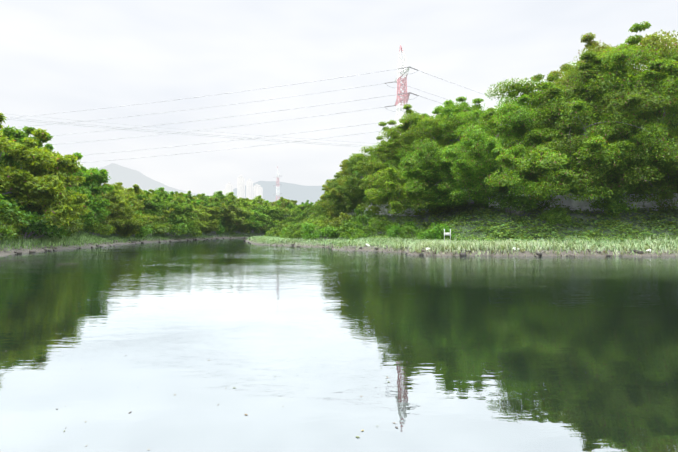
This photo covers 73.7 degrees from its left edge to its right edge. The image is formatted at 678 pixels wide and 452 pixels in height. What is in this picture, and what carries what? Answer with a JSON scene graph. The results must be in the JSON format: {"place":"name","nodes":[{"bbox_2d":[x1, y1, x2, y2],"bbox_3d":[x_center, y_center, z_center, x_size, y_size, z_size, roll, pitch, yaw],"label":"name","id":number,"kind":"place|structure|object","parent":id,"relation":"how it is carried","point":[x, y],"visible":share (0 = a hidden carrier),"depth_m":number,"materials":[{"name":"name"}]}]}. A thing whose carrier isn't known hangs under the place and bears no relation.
{"place":"outdoors","nodes":[
{"label":"outdoors","id":0,"kind":"place"},
{"bbox_2d":[98,163,206,197],"bbox_3d":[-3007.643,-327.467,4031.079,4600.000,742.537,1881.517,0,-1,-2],"label":"hills","id":1,"kind":"structure","parent":0,"point":[127,177],"depth_m":4801.13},
{"bbox_2d":[233,181,324,205],"bbox_3d":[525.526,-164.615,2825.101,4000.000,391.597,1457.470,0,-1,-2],"label":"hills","id":2,"kind":"structure","parent":0,"point":[298,193],"depth_m":3251.64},
{"bbox_2d":[0,238,677,451],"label":"river water","id":3,"kind":"structure","parent":0,"point":[539,354],"depth_m":6.02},
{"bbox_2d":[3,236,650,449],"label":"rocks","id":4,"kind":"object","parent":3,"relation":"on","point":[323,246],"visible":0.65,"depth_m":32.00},
{"bbox_2d":[0,206,677,255],"bbox_3d":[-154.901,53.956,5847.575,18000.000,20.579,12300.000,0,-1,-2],"label":"terrain","id":5,"kind":"structure","parent":0,"point":[467,227],"depth_m":40.24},
{"bbox_2d":[0,218,18,240],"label":"bush","id":6,"kind":"object","parent":5,"relation":"on","point":[7,235],"visible":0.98,"depth_m":32.58,"materials":[{"name":"green plant"}]},
{"bbox_2d":[0,210,28,239],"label":"bush","id":7,"kind":"object","parent":5,"relation":"on","point":[14,227],"visible":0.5,"depth_m":34.93,"materials":[{"name":"green plant"}]},
{"bbox_2d":[0,193,37,231],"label":"tree","id":8,"kind":"object","parent":5,"relation":"on","point":[6,204],"visible":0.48,"depth_m":35.09,"materials":[{"name":"green plant"}]},
{"bbox_2d":[0,192,38,216],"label":"tree","id":9,"kind":"object","parent":5,"relation":"on","point":[20,208],"visible":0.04,"depth_m":38.31,"materials":[{"name":"green plant"}]},
{"bbox_2d":[0,124,53,166],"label":"tree","id":10,"kind":"object","parent":5,"relation":"on","point":[18,136],"visible":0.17,"depth_m":41.72,"materials":[{"name":"green plant"}]},
{"bbox_2d":[17,211,68,238],"bbox_3d":[-26.590,-0.070,37.857,6.356,3.277,6.364,0,-1,-10],"label":"bush","id":11,"kind":"object","parent":5,"relation":"on","point":[43,228],"visible":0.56,"depth_m":37.74,"materials":[{"name":"green plant"}]},
{"bbox_2d":[0,112,90,227],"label":"tree","id":12,"kind":"object","parent":5,"relation":"on","point":[47,181],"visible":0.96,"depth_m":38.45,"materials":[{"name":"green plant"}]},
{"bbox_2d":[19,208,80,235],"bbox_3d":[-27.251,-0.312,40.897,6.381,3.396,6.373,0,-1,-1],"label":"bush","id":13,"kind":"object","parent":5,"relation":"on","point":[70,227],"visible":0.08,"depth_m":41.61,"materials":[{"name":"green plant"}]},
{"bbox_2d":[37,212,82,236],"bbox_3d":[-27.515,-0.328,43.977,4.917,3.233,5.456,0,-1,-3],"label":"bush","id":14,"kind":"object","parent":5,"relation":"on","point":[70,232],"visible":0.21,"depth_m":44.11,"materials":[{"name":"green plant"}]},
{"bbox_2d":[34,143,113,224],"bbox_3d":[-30.786,-3.956,49.948,10.447,8.952,11.239,0,-1,-9],"label":"tree","id":15,"kind":"object","parent":5,"relation":"on","point":[96,178],"visible":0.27,"depth_m":50.22,"materials":[{"name":"green plant"}]},
{"bbox_2d":[72,196,92,224],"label":"tree","id":16,"kind":"object","parent":5,"relation":"on","point":[83,210],"depth_m":48.48,"materials":[{"name":"green plant"}]},
{"bbox_2d":[77,214,98,233],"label":"bush","id":17,"kind":"object","parent":5,"relation":"on","point":[89,224],"visible":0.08,"depth_m":48.47,"materials":[{"name":"green plant"}]},
{"bbox_2d":[72,183,115,220],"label":"tree","id":18,"kind":"object","parent":5,"relation":"on","point":[109,208],"visible":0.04,"depth_m":54.55,"materials":[{"name":"green plant"}]},
{"bbox_2d":[83,222,106,233],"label":"bush","id":19,"kind":"object","parent":5,"relation":"on","point":[100,226],"visible":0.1,"depth_m":51.31,"materials":[{"name":"green plant"}]},
{"bbox_2d":[81,222,113,235],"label":"bush","id":20,"kind":"object","parent":5,"relation":"on","point":[94,227],"visible":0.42,"depth_m":51.26,"materials":[{"name":"green plant"}]},
{"bbox_2d":[112,182,123,195],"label":"tree","id":21,"kind":"object","parent":5,"relation":"on","point":[119,184],"depth_m":73.87,"materials":[{"name":"green plant"}]},
{"bbox_2d":[95,190,152,234],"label":"tree","id":22,"kind":"object","parent":5,"relation":"on","point":[123,219],"visible":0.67,"depth_m":55.96,"materials":[{"name":"green plant"}]},
{"bbox_2d":[113,229,137,237],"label":"bush","id":23,"kind":"object","parent":5,"relation":"on","point":[124,233],"visible":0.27,"depth_m":57.82,"materials":[{"name":"green plant"}]},
{"bbox_2d":[100,185,156,220],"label":"tree","id":24,"kind":"object","parent":5,"relation":"on","point":[125,200],"visible":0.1,"depth_m":59.98,"materials":[{"name":"green plant"}]},
{"bbox_2d":[121,202,143,226],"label":"tree","id":25,"kind":"object","parent":5,"relation":"on","point":[137,212],"visible":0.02,"depth_m":62.74,"materials":[{"name":"green plant"}]},
{"bbox_2d":[118,217,154,238],"bbox_3d":[-28.288,0.135,61.711,5.404,3.416,4.870,0,-1,-9],"label":"bush","id":26,"kind":"object","parent":5,"relation":"on","point":[143,231],"visible":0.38,"depth_m":61.63,"materials":[{"name":"green plant"}]},
{"bbox_2d":[121,187,164,221],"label":"tree","id":27,"kind":"object","parent":5,"relation":"on","point":[128,192],"visible":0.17,"depth_m":64.63,"materials":[{"name":"green plant"}]},
{"bbox_2d":[133,191,169,231],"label":"tree","id":28,"kind":"object","parent":5,"relation":"on","point":[152,204],"visible":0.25,"depth_m":69.48,"materials":[{"name":"green plant"}]},
{"bbox_2d":[133,184,173,216],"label":"tree","id":29,"kind":"object","parent":5,"relation":"on","point":[137,190],"visible":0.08,"depth_m":71.77,"materials":[{"name":"green plant"}]},
{"bbox_2d":[143,206,169,232],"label":"tree","id":30,"kind":"object","parent":5,"relation":"on","point":[159,210],"visible":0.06,"depth_m":70.69,"materials":[{"name":"green plant"}]},
{"bbox_2d":[145,215,169,234],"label":"bush","id":31,"kind":"object","parent":5,"relation":"on","point":[157,226],"visible":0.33,"depth_m":66.45,"materials":[{"name":"green plant"}]},
{"bbox_2d":[154,214,172,234],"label":"bush","id":32,"kind":"object","parent":5,"relation":"on","point":[164,222],"depth_m":70.37,"materials":[{"name":"green plant"}]},
{"bbox_2d":[144,187,197,215],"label":"tree","id":33,"kind":"object","parent":5,"relation":"on","point":[161,192],"visible":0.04,"depth_m":79.31,"materials":[{"name":"green plant"}]},
{"bbox_2d":[152,193,195,234],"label":"tree","id":34,"kind":"object","parent":5,"relation":"on","point":[184,210],"visible":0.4,"depth_m":75.49,"materials":[{"name":"green plant"}]},
{"bbox_2d":[164,219,192,236],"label":"bush","id":35,"kind":"object","parent":5,"relation":"on","point":[176,227],"visible":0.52,"depth_m":73.20,"materials":[{"name":"green plant"}]},
{"bbox_2d":[163,191,203,207],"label":"tree","id":36,"kind":"object","parent":5,"relation":"on","point":[186,195],"visible":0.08,"depth_m":89.90,"materials":[{"name":"green plant"}]},
{"bbox_2d":[168,201,199,230],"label":"tree","id":37,"kind":"object","parent":5,"relation":"on","point":[196,218],"visible":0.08,"depth_m":80.79,"materials":[{"name":"green plant"}]},
{"bbox_2d":[162,192,208,217],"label":"tree","id":38,"kind":"object","parent":5,"relation":"on","point":[181,196],"visible":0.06,"depth_m":85.27,"materials":[{"name":"green plant"}]},
{"bbox_2d":[178,229,202,236],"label":"bush","id":39,"kind":"object","parent":5,"relation":"on","point":[198,233],"visible":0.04,"depth_m":79.51,"materials":[{"name":"green plant"}]},
{"bbox_2d":[172,206,210,234],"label":"tree","id":40,"kind":"object","parent":5,"relation":"on","point":[200,214],"visible":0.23,"depth_m":83.34,"materials":[{"name":"green plant"}]},
{"bbox_2d":[186,199,222,231],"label":"tree","id":41,"kind":"object","parent":5,"relation":"on","point":[214,223],"visible":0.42,"depth_m":88.43,"materials":[{"name":"green plant"}]},
{"bbox_2d":[188,194,224,226],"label":"tree","id":42,"kind":"object","parent":5,"relation":"on","point":[211,205],"visible":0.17,"depth_m":92.60,"materials":[{"name":"green plant"}]},
{"bbox_2d":[189,195,224,205],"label":"tree","id":43,"kind":"object","parent":5,"relation":"on","point":[209,201],"visible":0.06,"depth_m":96.81,"materials":[{"name":"green plant"}]},
{"bbox_2d":[204,224,225,234],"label":"bush","id":44,"kind":"object","parent":5,"relation":"on","point":[222,228],"visible":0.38,"depth_m":94.10,"materials":[{"name":"green plant"}]},
{"bbox_2d":[192,191,250,225],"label":"tree","id":45,"kind":"object","parent":5,"relation":"on","point":[218,194],"visible":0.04,"depth_m":101.98,"materials":[{"name":"green plant"}]},
{"bbox_2d":[221,225,234,234],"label":"bush","id":46,"kind":"object","parent":5,"relation":"on","point":[226,230],"visible":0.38,"depth_m":97.42,"materials":[{"name":"green plant"}]},
{"bbox_2d":[212,197,245,231],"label":"tree","id":47,"kind":"object","parent":5,"relation":"on","point":[230,213],"visible":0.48,"depth_m":96.55,"materials":[{"name":"green plant"}]},
{"bbox_2d":[226,183,232,195],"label":"tower block","id":48,"kind":"structure","parent":5,"relation":"on","point":[229,187],"depth_m":957.77,"materials":[{"name":"beige"}]},
{"bbox_2d":[220,192,258,218],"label":"tree","id":49,"kind":"object","parent":5,"relation":"on","point":[230,195],"visible":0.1,"depth_m":105.84,"materials":[{"name":"green plant"}]},
{"bbox_2d":[224,203,255,232],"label":"tree","id":50,"kind":"object","parent":5,"relation":"on","point":[247,212],"visible":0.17,"depth_m":102.80,"materials":[{"name":"green plant"}]},
{"bbox_2d":[237,175,244,198],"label":"tower block","id":51,"kind":"structure","parent":5,"relation":"on","point":[240,186],"depth_m":958.45,"materials":[{"name":"beige"}]},
{"bbox_2d":[231,199,257,209],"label":"tree","id":52,"kind":"object","parent":5,"relation":"on","point":[254,208],"visible":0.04,"depth_m":110.68,"materials":[{"name":"green plant"}]},
{"bbox_2d":[246,179,252,199],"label":"tower block","id":53,"kind":"structure","parent":5,"relation":"on","point":[249,188],"depth_m":998.29,"materials":[{"name":"beige"}]},
{"bbox_2d":[237,207,267,233],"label":"tree","id":54,"kind":"object","parent":5,"relation":"on","point":[255,223],"visible":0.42,"depth_m":107.58,"materials":[{"name":"green plant"}]},
{"bbox_2d":[253,184,257,199],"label":"tower block","id":55,"kind":"structure","parent":5,"relation":"on","point":[254,189],"depth_m":1024.31,"materials":[{"name":"beige"}]},
{"bbox_2d":[256,185,262,197],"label":"tower block","id":56,"kind":"structure","parent":5,"relation":"on","point":[259,189],"depth_m":991.43,"materials":[{"name":"beige"}]},
{"bbox_2d":[242,199,282,230],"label":"tree","id":57,"kind":"object","parent":5,"relation":"on","point":[269,220],"visible":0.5,"depth_m":112.80,"materials":[{"name":"green plant"}]},
{"bbox_2d":[245,195,282,217],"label":"tree","id":58,"kind":"object","parent":5,"relation":"on","point":[259,199],"visible":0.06,"depth_m":117.21,"materials":[{"name":"green plant"}]},
{"bbox_2d":[247,200,289,219],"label":"tree","id":59,"kind":"object","parent":5,"relation":"on","point":[281,205],"visible":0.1,"depth_m":119.96,"materials":[{"name":"green plant"}]},
{"bbox_2d":[273,166,281,200],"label":"pylon","id":60,"kind":"object","parent":5,"relation":"on","point":[278,185],"visible":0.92,"depth_m":402.38,"materials":[{"name":"metal"}]},
{"bbox_2d":[268,222,292,236],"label":"bush","id":61,"kind":"object","parent":5,"relation":"on","point":[276,232],"visible":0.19,"depth_m":69.58,"materials":[{"name":"green plant"}]},
{"bbox_2d":[268,200,292,208],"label":"tree","id":62,"kind":"object","parent":5,"relation":"on","point":[289,205],"visible":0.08,"depth_m":120.72,"materials":[{"name":"green plant"}]},
{"bbox_2d":[267,197,297,216],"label":"tree","id":63,"kind":"object","parent":5,"relation":"on","point":[281,199],"visible":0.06,"depth_m":127.64,"materials":[{"name":"green plant"}]},
{"bbox_2d":[271,204,302,226],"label":"tree","id":64,"kind":"object","parent":5,"relation":"on","point":[294,210],"visible":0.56,"depth_m":115.77,"materials":[{"name":"green plant"}]},
{"bbox_2d":[280,222,306,238],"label":"bush","id":65,"kind":"object","parent":5,"relation":"on","point":[294,233],"visible":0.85,"depth_m":55.29,"materials":[{"name":"green plant"}]},
{"bbox_2d":[284,212,309,224],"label":"bush","id":66,"kind":"object","parent":5,"relation":"on","point":[298,218],"visible":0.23,"depth_m":113.81,"materials":[{"name":"green plant"}]},
{"bbox_2d":[290,200,313,213],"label":"tree","id":67,"kind":"object","parent":5,"relation":"on","point":[305,203],"visible":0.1,"depth_m":123.09,"materials":[{"name":"green plant"}]},
{"bbox_2d":[300,204,314,217],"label":"tree","id":68,"kind":"object","parent":5,"relation":"on","point":[303,208],"visible":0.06,"depth_m":121.23,"materials":[{"name":"green plant"}]},
{"bbox_2d":[310,216,327,223],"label":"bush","id":69,"kind":"object","parent":5,"relation":"on","point":[322,219],"visible":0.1,"depth_m":72.80,"materials":[{"name":"green plant"}]},
{"bbox_2d":[301,222,337,240],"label":"bush","id":70,"kind":"object","parent":5,"relation":"on","point":[316,234],"visible":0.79,"depth_m":53.22,"materials":[{"name":"green plant"}]},
{"bbox_2d":[302,218,337,228],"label":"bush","id":71,"kind":"object","parent":5,"relation":"on","point":[318,223],"visible":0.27,"depth_m":61.33,"materials":[{"name":"green plant"}]},
{"bbox_2d":[311,199,328,218],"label":"tree","id":72,"kind":"object","parent":5,"relation":"on","point":[314,216],"visible":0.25,"depth_m":80.15,"materials":[{"name":"green plant"}]},
{"bbox_2d":[303,166,346,214],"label":"tree","id":73,"kind":"object","parent":5,"relation":"on","point":[314,206],"visible":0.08,"depth_m":77.75,"materials":[{"name":"green plant"}]},
{"bbox_2d":[314,222,335,230],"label":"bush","id":74,"kind":"object","parent":5,"relation":"on","point":[326,225],"visible":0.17,"depth_m":56.76,"materials":[{"name":"green plant"}]},
{"bbox_2d":[317,209,338,222],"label":"tree","id":75,"kind":"object","parent":5,"relation":"on","point":[325,214],"visible":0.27,"depth_m":75.11,"materials":[{"name":"green plant"}]},
{"bbox_2d":[0,229,677,255],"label":"reeds","id":76,"kind":"object","parent":5,"relation":"on","point":[656,244],"depth_m":35.03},
{"bbox_2d":[329,212,353,226],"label":"bush","id":77,"kind":"object","parent":5,"relation":"on","point":[337,222],"visible":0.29,"depth_m":59.93,"materials":[{"name":"green plant"}]},
{"bbox_2d":[319,159,371,217],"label":"tree","id":78,"kind":"object","parent":5,"relation":"on","point":[326,187],"visible":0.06,"depth_m":69.76,"materials":[{"name":"green plant"}]},
{"bbox_2d":[326,219,370,237],"bbox_3d":[1.403,0.611,53.843,5.816,2.843,5.809,0,-1,17],"label":"bush","id":79,"kind":"object","parent":5,"relation":"on","point":[343,228],"visible":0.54,"depth_m":52.07,"materials":[{"name":"green plant"}]},
{"bbox_2d":[324,154,379,215],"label":"tree","id":80,"kind":"object","parent":5,"relation":"on","point":[352,195],"visible":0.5,"depth_m":64.47,"materials":[{"name":"green plant"}]},
{"bbox_2d":[339,227,366,239],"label":"bush","id":81,"kind":"object","parent":5,"relation":"on","point":[359,234],"visible":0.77,"depth_m":50.13,"materials":[{"name":"green plant"}]},
{"bbox_2d":[343,206,382,226],"bbox_3d":[3.405,-1.028,57.374,5.073,3.193,4.572,0,-1,14],"label":"bush","id":82,"kind":"object","parent":5,"relation":"on","point":[364,218],"visible":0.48,"depth_m":56.91,"materials":[{"name":"green plant"}]},
{"bbox_2d":[353,139,409,214],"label":"tree","id":83,"kind":"object","parent":5,"relation":"on","point":[355,172],"visible":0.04,"depth_m":59.87,"materials":[{"name":"green plant"}]},
{"bbox_2d":[363,215,400,233],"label":"bush","id":84,"kind":"object","parent":5,"relation":"on","point":[380,224],"visible":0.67,"depth_m":51.73,"materials":[{"name":"green plant"}]},
{"bbox_2d":[384,45,418,127],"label":"pylon","id":85,"kind":"object","parent":5,"relation":"on","point":[406,95],"visible":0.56,"depth_m":145.13,"materials":[{"name":"metal"}]},
{"bbox_2d":[1,69,495,162],"bbox_3d":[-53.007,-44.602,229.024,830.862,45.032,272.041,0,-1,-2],"label":"power lines","id":86,"kind":"object","parent":85,"relation":"attached to","point":[223,117],"visible":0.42,"depth_m":162.30,"materials":[{"name":"silver metal"}]},
{"bbox_2d":[386,221,418,236],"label":"bush","id":87,"kind":"object","parent":5,"relation":"on","point":[395,230],"visible":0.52,"depth_m":48.67,"materials":[{"name":"green plant"}]},
{"bbox_2d":[353,134,467,213],"bbox_3d":[9.687,-6.544,57.815,14.366,10.838,14.367,0,-1,17],"label":"tree","id":88,"kind":"object","parent":5,"relation":"on","point":[362,169],"visible":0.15,"depth_m":56.30,"materials":[{"name":"green plant"}]},
{"bbox_2d":[349,104,473,214],"bbox_3d":[11.389,-7.547,53.807,19.729,13.012,16.002,0,-1,-27],"label":"tree","id":89,"kind":"object","parent":5,"relation":"on","point":[406,130],"visible":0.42,"depth_m":51.03,"materials":[{"name":"green plant"}]},
{"bbox_2d":[398,225,427,239],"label":"bush","id":90,"kind":"object","parent":5,"relation":"on","point":[408,234],"visible":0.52,"depth_m":44.54,"materials":[{"name":"green plant"}]},
{"bbox_2d":[411,199,455,215],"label":"bush","id":91,"kind":"object","parent":5,"relation":"on","point":[440,209],"visible":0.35,"depth_m":50.75,"materials":[{"name":"green plant"}]},
{"bbox_2d":[416,222,454,239],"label":"bush","id":92,"kind":"object","parent":5,"relation":"on","point":[434,233],"visible":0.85,"depth_m":40.89,"materials":[{"name":"green plant"}]},
{"bbox_2d":[378,98,507,213],"bbox_3d":[13.297,-7.613,52.386,18.183,13.229,18.181,0,-1,-16],"label":"tree","id":93,"kind":"object","parent":5,"relation":"on","point":[432,149],"visible":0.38,"depth_m":45.99,"materials":[{"name":"green plant"}]},
{"bbox_2d":[444,229,450,241],"bbox_3d":[8.550,0.939,35.643,0.550,1.400,0.055,0,-1,-13],"label":"sign board","id":94,"kind":"object","parent":5,"relation":"on","point":[447,234],"visible":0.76,"depth_m":35.62,"materials":[{"name":"grey paint"}]},
{"bbox_2d":[409,107,497,202],"bbox_3d":[20.219,-8.604,62.992,22.388,15.781,18.159,0,-1,22],"label":"tree","id":95,"kind":"object","parent":5,"relation":"on","point":[491,108],"depth_m":60.59,"materials":[{"name":"green plant"}]},
{"bbox_2d":[395,83,587,212],"bbox_3d":[15.274,-7.699,47.582,18.318,13.385,18.316,0,-1,-24],"label":"tree","id":96,"kind":"object","parent":5,"relation":"on","point":[474,149],"visible":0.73,"depth_m":43.16,"materials":[{"name":"green plant"}]},
{"bbox_2d":[329,203,677,242],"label":"ground cover creeper","id":97,"kind":"object","parent":5,"relation":"on","point":[610,223],"visible":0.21,"depth_m":41.14,"materials":[{"name":"green plant"}]},
{"bbox_2d":[345,192,677,216],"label":"concrete fence","id":98,"kind":"object","parent":5,"relation":"on","point":[581,204],"depth_m":43.77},
{"bbox_2d":[484,188,547,214],"bbox_3d":[16.798,-2.323,43.606,6.188,3.029,6.180,0,-1,24],"label":"bush","id":99,"kind":"object","parent":5,"relation":"on","point":[523,203],"visible":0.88,"depth_m":42.13,"materials":[{"name":"green plant"}]},
{"bbox_2d":[452,92,640,194],"bbox_3d":[26.776,-8.496,53.471,22.313,18.013,27.048,0,-1,-36],"label":"tree","id":100,"kind":"object","parent":5,"relation":"on","point":[491,122],"visible":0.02,"depth_m":49.81,"materials":[{"name":"green plant"}]},
{"bbox_2d":[537,206,571,226],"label":"bush","id":101,"kind":"object","parent":5,"relation":"on","point":[554,217],"visible":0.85,"depth_m":40.52,"materials":[{"name":"green plant"}]},
{"bbox_2d":[451,21,677,210],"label":"tree","id":102,"kind":"object","parent":5,"relation":"on","point":[621,57],"visible":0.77,"depth_m":39.27,"materials":[{"name":"green plant"}]},
{"bbox_2d":[478,50,677,201],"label":"tree","id":103,"kind":"object","parent":5,"relation":"on","point":[617,99],"visible":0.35,"depth_m":40.20,"materials":[{"name":"green plant"}]},
{"bbox_2d":[515,63,655,193],"bbox_3d":[32.328,-10.273,52.364,28.650,19.402,23.238,0,-1,33],"label":"tree","id":104,"kind":"object","parent":5,"relation":"on","point":[565,70],"visible":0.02,"depth_m":47.18,"materials":[{"name":"green plant"}]},
{"bbox_2d":[504,45,677,203],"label":"tree","id":105,"kind":"object","parent":5,"relation":"on","point":[674,56],"visible":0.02,"depth_m":40.64,"materials":[{"name":"green plant"}]},
{"bbox_2d":[527,106,677,194],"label":"tree","id":106,"kind":"object","parent":5,"relation":"on","point":[611,130],"depth_m":43.79,"materials":[{"name":"green plant"}]},
{"bbox_2d":[540,29,677,194],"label":"tree","id":107,"kind":"object","parent":5,"relation":"on","point":[653,40],"visible":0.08,"depth_m":44.90,"materials":[{"name":"green plant"}]},
{"bbox_2d":[589,190,638,218],"bbox_3d":[25.486,-2.082,42.558,3.909,2.971,4.337,0,-1,-2],"label":"bush","id":108,"kind":"object","parent":5,"relation":"on","point":[613,206],"visible":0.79,"depth_m":41.54,"materials":[{"name":"green plant"}]},
{"bbox_2d":[584,71,677,211],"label":"tree","id":109,"kind":"object","parent":5,"relation":"on","point":[670,168],"visible":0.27,"depth_m":40.13,"materials":[{"name":"green plant"}]},
{"bbox_2d":[636,69,677,186],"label":"tree","id":110,"kind":"object","parent":5,"relation":"on","point":[675,183],"visible":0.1,"depth_m":41.09,"materials":[{"name":"green plant"}]},
{"bbox_2d":[0,0,677,195],"label":"sky","id":111,"kind":"structure","parent":0,"point":[57,57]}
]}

